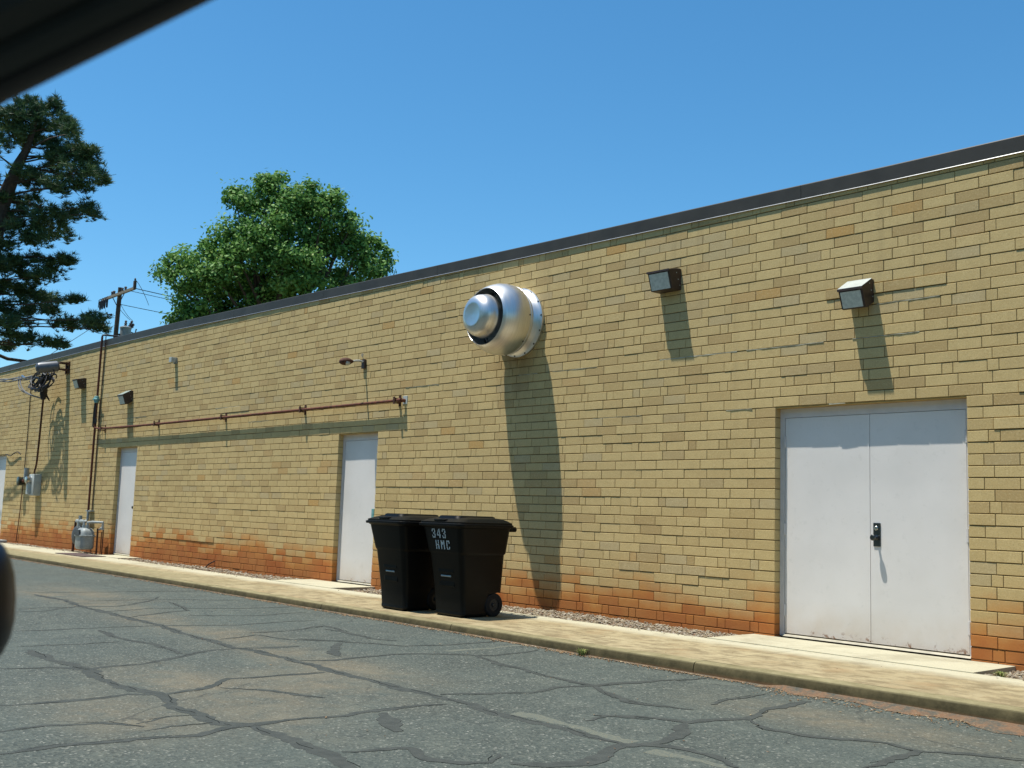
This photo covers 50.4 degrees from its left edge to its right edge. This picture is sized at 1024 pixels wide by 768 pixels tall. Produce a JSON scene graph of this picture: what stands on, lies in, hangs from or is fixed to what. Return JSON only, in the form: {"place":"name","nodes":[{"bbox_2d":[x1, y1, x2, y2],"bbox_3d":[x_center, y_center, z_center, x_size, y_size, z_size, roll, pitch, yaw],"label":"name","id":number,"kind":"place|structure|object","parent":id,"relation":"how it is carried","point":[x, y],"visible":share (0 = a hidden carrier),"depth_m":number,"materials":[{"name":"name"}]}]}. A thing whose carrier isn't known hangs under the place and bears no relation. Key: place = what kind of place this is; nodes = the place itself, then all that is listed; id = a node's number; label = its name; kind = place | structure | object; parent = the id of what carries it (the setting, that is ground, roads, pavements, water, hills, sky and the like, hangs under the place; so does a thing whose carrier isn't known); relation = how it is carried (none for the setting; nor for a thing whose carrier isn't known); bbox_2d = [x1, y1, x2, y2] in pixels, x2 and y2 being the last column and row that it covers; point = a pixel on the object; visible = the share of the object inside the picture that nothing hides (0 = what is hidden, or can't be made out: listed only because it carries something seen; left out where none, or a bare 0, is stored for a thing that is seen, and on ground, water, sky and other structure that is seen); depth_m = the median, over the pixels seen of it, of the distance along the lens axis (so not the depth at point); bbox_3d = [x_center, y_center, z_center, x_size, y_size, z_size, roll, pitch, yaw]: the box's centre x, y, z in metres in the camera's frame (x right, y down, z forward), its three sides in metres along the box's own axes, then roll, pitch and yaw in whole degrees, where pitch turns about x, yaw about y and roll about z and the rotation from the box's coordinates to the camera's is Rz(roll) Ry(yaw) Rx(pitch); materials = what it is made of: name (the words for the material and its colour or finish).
{"place":"outdoors","nodes":[
{"label":"outdoors","id":0,"kind":"place"},
{"bbox_2d":[0,542,15,655],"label":"car mirror","id":1,"kind":"object","parent":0,"point":[7,597],"visible":1,"depth_m":0.78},
{"bbox_2d":[57,553,105,556],"bbox_3d":[-8.839,3.495,22.277,0.467,0.012,1.524,8,-9,-41],"label":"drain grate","id":2,"kind":"object","parent":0,"point":[81,554],"visible":1,"depth_m":22.12,"materials":[{"name":"metal"}]},
{"bbox_2d":[0,0,211,104],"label":"car door frame","id":3,"kind":"object","parent":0,"point":[42,42],"visible":1,"depth_m":0.51,"materials":[{"name":"rubber"}]},
{"bbox_2d":[0,558,1023,767],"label":"road asphalt","id":4,"kind":"structure","parent":0,"point":[456,731],"depth_m":7.07,"materials":[{"name":"grey asphalt"}]},
{"bbox_2d":[0,591,1023,767],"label":"crack sealer","id":5,"kind":"object","parent":4,"relation":"on","point":[386,720],"visible":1,"depth_m":6.69,"materials":[{"name":"black asphalt"}]},
{"bbox_2d":[8,553,1023,724],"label":"kerb","id":6,"kind":"structure","parent":4,"relation":"on","point":[975,708],"depth_m":8.86,"materials":[{"name":"concrete"}]},
{"bbox_2d":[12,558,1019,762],"bbox_3d":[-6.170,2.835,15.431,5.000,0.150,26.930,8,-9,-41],"label":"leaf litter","id":7,"kind":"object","parent":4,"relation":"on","point":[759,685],"visible":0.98,"depth_m":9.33,"materials":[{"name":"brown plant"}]},
{"bbox_2d":[14,558,1023,735],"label":"red clay silt","id":8,"kind":"object","parent":4,"relation":"on","point":[994,726],"visible":0.99,"depth_m":7.36,"materials":[{"name":"brown soil"}]},
{"bbox_2d":[18,596,1019,766],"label":"open crack","id":9,"kind":"object","parent":4,"relation":"on","point":[315,696],"visible":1,"depth_m":7.13,"materials":[{"name":"black asphalt"}]},
{"bbox_2d":[577,649,587,655],"bbox_3d":[0.603,2.323,9.448,0.160,0.071,0.149,8,-9,-41],"label":"weed tuft","id":10,"kind":"object","parent":4,"relation":"on","point":[582,652],"visible":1,"depth_m":9.43,"materials":[{"name":"green plant"}]},
{"bbox_2d":[447,645,726,767],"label":"faded parking line","id":11,"kind":"object","parent":4,"relation":"on","point":[658,752],"visible":1,"depth_m":6.23,"materials":[{"name":"paint"}]},
{"bbox_2d":[0,0,1023,367],"label":"sky","id":12,"kind":"structure","parent":0,"point":[464,129],"materials":[{"name":"blue"}]},
{"bbox_2d":[2,543,1023,707],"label":"pavement","id":13,"kind":"structure","parent":0,"point":[965,679],"depth_m":9.73,"materials":[{"name":"concrete"}]},
{"bbox_2d":[366,513,438,610],"bbox_3d":[-1.151,2.038,12.526,0.885,1.079,0.767,8,-9,-40],"label":"wheeled bin","id":14,"kind":"object","parent":13,"relation":"on","point":[405,565],"visible":0.69,"depth_m":12.25,"materials":[{"name":"black plastic"}]},
{"bbox_2d":[419,515,516,617],"bbox_3d":[-0.488,1.991,11.954,0.885,1.079,0.767,8,-9,-41],"label":"wheeled bin","id":15,"kind":"object","parent":13,"relation":"on","point":[467,554],"visible":1,"depth_m":11.72,"materials":[{"name":"black plastic"}]},
{"bbox_2d":[70,554,970,665],"bbox_3d":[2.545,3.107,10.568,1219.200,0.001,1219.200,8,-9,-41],"label":"ground","id":16,"kind":"structure","parent":0,"point":[785,637],"depth_m":15.93,"materials":[{"name":"beige concrete"}]},
{"bbox_2d":[0,91,115,361],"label":"pine tree","id":17,"kind":"object","parent":16,"relation":"on","point":[16,125],"visible":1,"depth_m":44.60,"materials":[{"name":"green plant"}]},
{"bbox_2d":[98,278,148,337],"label":"utility pole","id":18,"kind":"object","parent":16,"relation":"on","point":[125,329],"visible":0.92,"depth_m":54.28,"materials":[{"name":"brown wood"}]},
{"bbox_2d":[121,288,171,314],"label":"overhead wire","id":19,"kind":"object","parent":18,"relation":"attached to","point":[150,295],"visible":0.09,"depth_m":53.54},
{"bbox_2d":[147,168,398,324],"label":"broadleaf tree","id":20,"kind":"object","parent":16,"relation":"on","point":[271,249],"visible":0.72,"depth_m":47.33,"materials":[{"name":"green plant"}]},
{"bbox_2d":[0,135,1023,670],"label":"brick building","id":21,"kind":"structure","parent":16,"relation":"on","point":[750,427],"depth_m":12.07,"materials":[{"name":"brick"}]},
{"bbox_2d":[6,389,30,467],"bbox_3d":[-12.797,1.016,28.206,0.057,2.388,1.601,8,-9,-41],"label":"thin conduit","id":22,"kind":"object","parent":21,"relation":"attached to","point":[27,433],"visible":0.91,"depth_m":27.66,"materials":[{"name":"brown metal"}]},
{"bbox_2d":[16,468,28,540],"bbox_3d":[-12.258,3.024,27.191,0.185,1.856,0.729,8,-9,-41],"label":"meter","id":23,"kind":"object","parent":21,"relation":"attached to","point":[20,480],"visible":0.84,"depth_m":27.30,"materials":[{"name":"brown metal"}]},
{"bbox_2d":[25,474,41,495],"bbox_3d":[-11.709,2.461,26.569,0.305,0.521,0.356,8,-9,-41],"label":"meter box","id":24,"kind":"object","parent":21,"relation":"attached to","point":[33,484],"visible":1,"depth_m":26.50,"materials":[{"name":"grey metal"}]},
{"bbox_2d":[25,483,30,493],"bbox_3d":[-11.816,2.555,26.587,0.066,0.279,0.152,8,-9,-41],"label":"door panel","id":25,"kind":"structure","parent":24,"relation":"in","point":[28,485],"depth_m":26.54,"materials":[{"name":"metal"}]},
{"bbox_2d":[33,400,43,473],"bbox_3d":[-11.490,1.255,26.465,0.069,1.891,0.941,5,-8,-27],"label":"service conduit","id":26,"kind":"object","parent":21,"relation":"attached to","point":[39,437],"visible":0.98,"depth_m":26.42,"materials":[{"name":"brown metal"}]},
{"bbox_2d":[35,361,69,373],"bbox_3d":[-10.882,-0.395,25.780,0.746,0.322,0.255,7,-8,-34],"label":"splice canister","id":27,"kind":"object","parent":21,"relation":"attached to","point":[45,367],"visible":1,"depth_m":25.67,"materials":[{"name":"silver metal"}]},
{"bbox_2d":[28,370,56,400],"bbox_3d":[-11.249,-0.016,26.088,0.528,0.794,1.356,8,-9,-41],"label":"service cable bundle","id":28,"kind":"object","parent":27,"relation":"hanging from","point":[42,380],"visible":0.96,"depth_m":26.03,"materials":[{"name":"black rubber"}]},
{"bbox_2d":[0,375,39,398],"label":"service drop","id":29,"kind":"object","parent":28,"relation":"attached to","point":[22,377],"visible":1,"depth_m":26.69,"materials":[{"name":"silver metal"}]},
{"bbox_2d":[72,378,86,388],"bbox_3d":[-9.962,-0.018,25.044,0.227,0.241,0.292,8,-9,-41],"label":"wall light","id":30,"kind":"object","parent":21,"relation":"attached to","point":[80,383],"visible":1,"depth_m":24.96,"materials":[{"name":"brown metal"}]},
{"bbox_2d":[91,336,106,509],"bbox_3d":[-9.153,0.862,24.123,0.021,3.886,0.052,8,-9,-41],"label":"steel conduit","id":31,"kind":"object","parent":21,"relation":"attached to","point":[98,424],"visible":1,"depth_m":24.11,"materials":[{"name":"brown metal"}]},
{"bbox_2d":[86,334,118,519],"bbox_3d":[-9.003,0.962,24.296,0.746,4.145,0.325,8,-9,-41],"label":"gas riser","id":32,"kind":"object","parent":21,"relation":"attached to","point":[96,398],"visible":0.88,"depth_m":24.14,"materials":[{"name":"metal"}]},
{"bbox_2d":[117,390,132,404],"bbox_3d":[-8.159,0.282,22.957,0.227,0.301,0.292,8,-9,-41],"label":"wall light","id":33,"kind":"object","parent":21,"relation":"attached to","point":[125,397],"visible":1,"depth_m":22.88,"materials":[{"name":"brown metal"}]},
{"bbox_2d":[169,357,177,363],"bbox_3d":[-6.684,-0.464,21.479,0.132,0.122,0.122,8,-9,-41],"label":"sensor light","id":34,"kind":"object","parent":21,"relation":"attached to","point":[173,360],"visible":1,"depth_m":21.45,"materials":[{"name":"grey paint"}]},
{"bbox_2d":[94,396,407,432],"bbox_3d":[-5.384,0.620,19.858,0.127,0.158,11.562,8,-9,-41],"label":"gas pipe","id":35,"kind":"object","parent":21,"relation":"attached to","point":[394,400],"visible":1,"depth_m":18.26,"materials":[{"name":"brown metal"}]},
{"bbox_2d":[339,354,366,368],"bbox_3d":[-2.398,-0.368,16.368,0.456,0.228,0.127,8,-9,-41],"label":"gooseneck lamp","id":36,"kind":"object","parent":21,"relation":"attached to","point":[346,361],"visible":1,"depth_m":16.30,"materials":[{"name":"brown metal"}]},
{"bbox_2d":[463,283,544,357],"bbox_3d":[-0.187,-0.820,13.673,0.820,0.904,0.904,8,-9,-41],"label":"exhaust fan","id":37,"kind":"object","parent":21,"relation":"attached to","point":[503,319],"visible":1,"depth_m":13.42,"materials":[{"name":"metal"}]},
{"bbox_2d":[646,268,680,293],"bbox_3d":[1.682,-1.152,12.049,0.227,0.246,0.318,8,-9,-41],"label":"wall light","id":38,"kind":"object","parent":21,"relation":"attached to","point":[667,280],"visible":1,"depth_m":11.97,"materials":[{"name":"brown metal"}]},
{"bbox_2d":[837,278,873,309],"bbox_3d":[3.235,-0.850,10.244,0.227,0.291,0.262,8,-9,-41],"label":"wall light","id":39,"kind":"object","parent":21,"relation":"attached to","point":[856,294],"visible":1,"depth_m":10.18,"materials":[{"name":"brown metal"}]},
{"bbox_2d":[63,550,1023,678],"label":"planting strip","id":40,"kind":"object","parent":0,"point":[541,615],"depth_m":12.33,"materials":[{"name":"soil"}]},
{"bbox_2d":[71,515,103,554],"bbox_3d":[-9.210,3.254,23.390,0.441,0.838,1.337,7,-9,-37],"label":"gas meter","id":41,"kind":"object","parent":40,"relation":"on","point":[83,535],"visible":0.98,"depth_m":23.05,"materials":[{"name":"grey paint"}]},
{"bbox_2d":[99,527,103,554],"bbox_3d":[-8.750,3.326,23.140,0.083,0.667,0.197,7,-8,-35],"label":"water tap","id":42,"kind":"object","parent":40,"relation":"on","point":[102,535],"visible":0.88,"depth_m":23.10,"materials":[{"name":"metal"}]},
{"bbox_2d":[5,542,1023,680],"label":"gravel and bark chips","id":43,"kind":"structure","parent":40,"relation":"on","point":[599,619],"depth_m":12.23,"materials":[{"name":"gravel"}]},
{"bbox_2d":[992,671,1010,677],"bbox_3d":[3.788,2.257,8.453,0.150,0.073,0.145,1,-7,4],"label":"weed tuft","id":44,"kind":"object","parent":40,"relation":"on","point":[999,673],"visible":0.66,"depth_m":8.44,"materials":[{"name":"green plant"}]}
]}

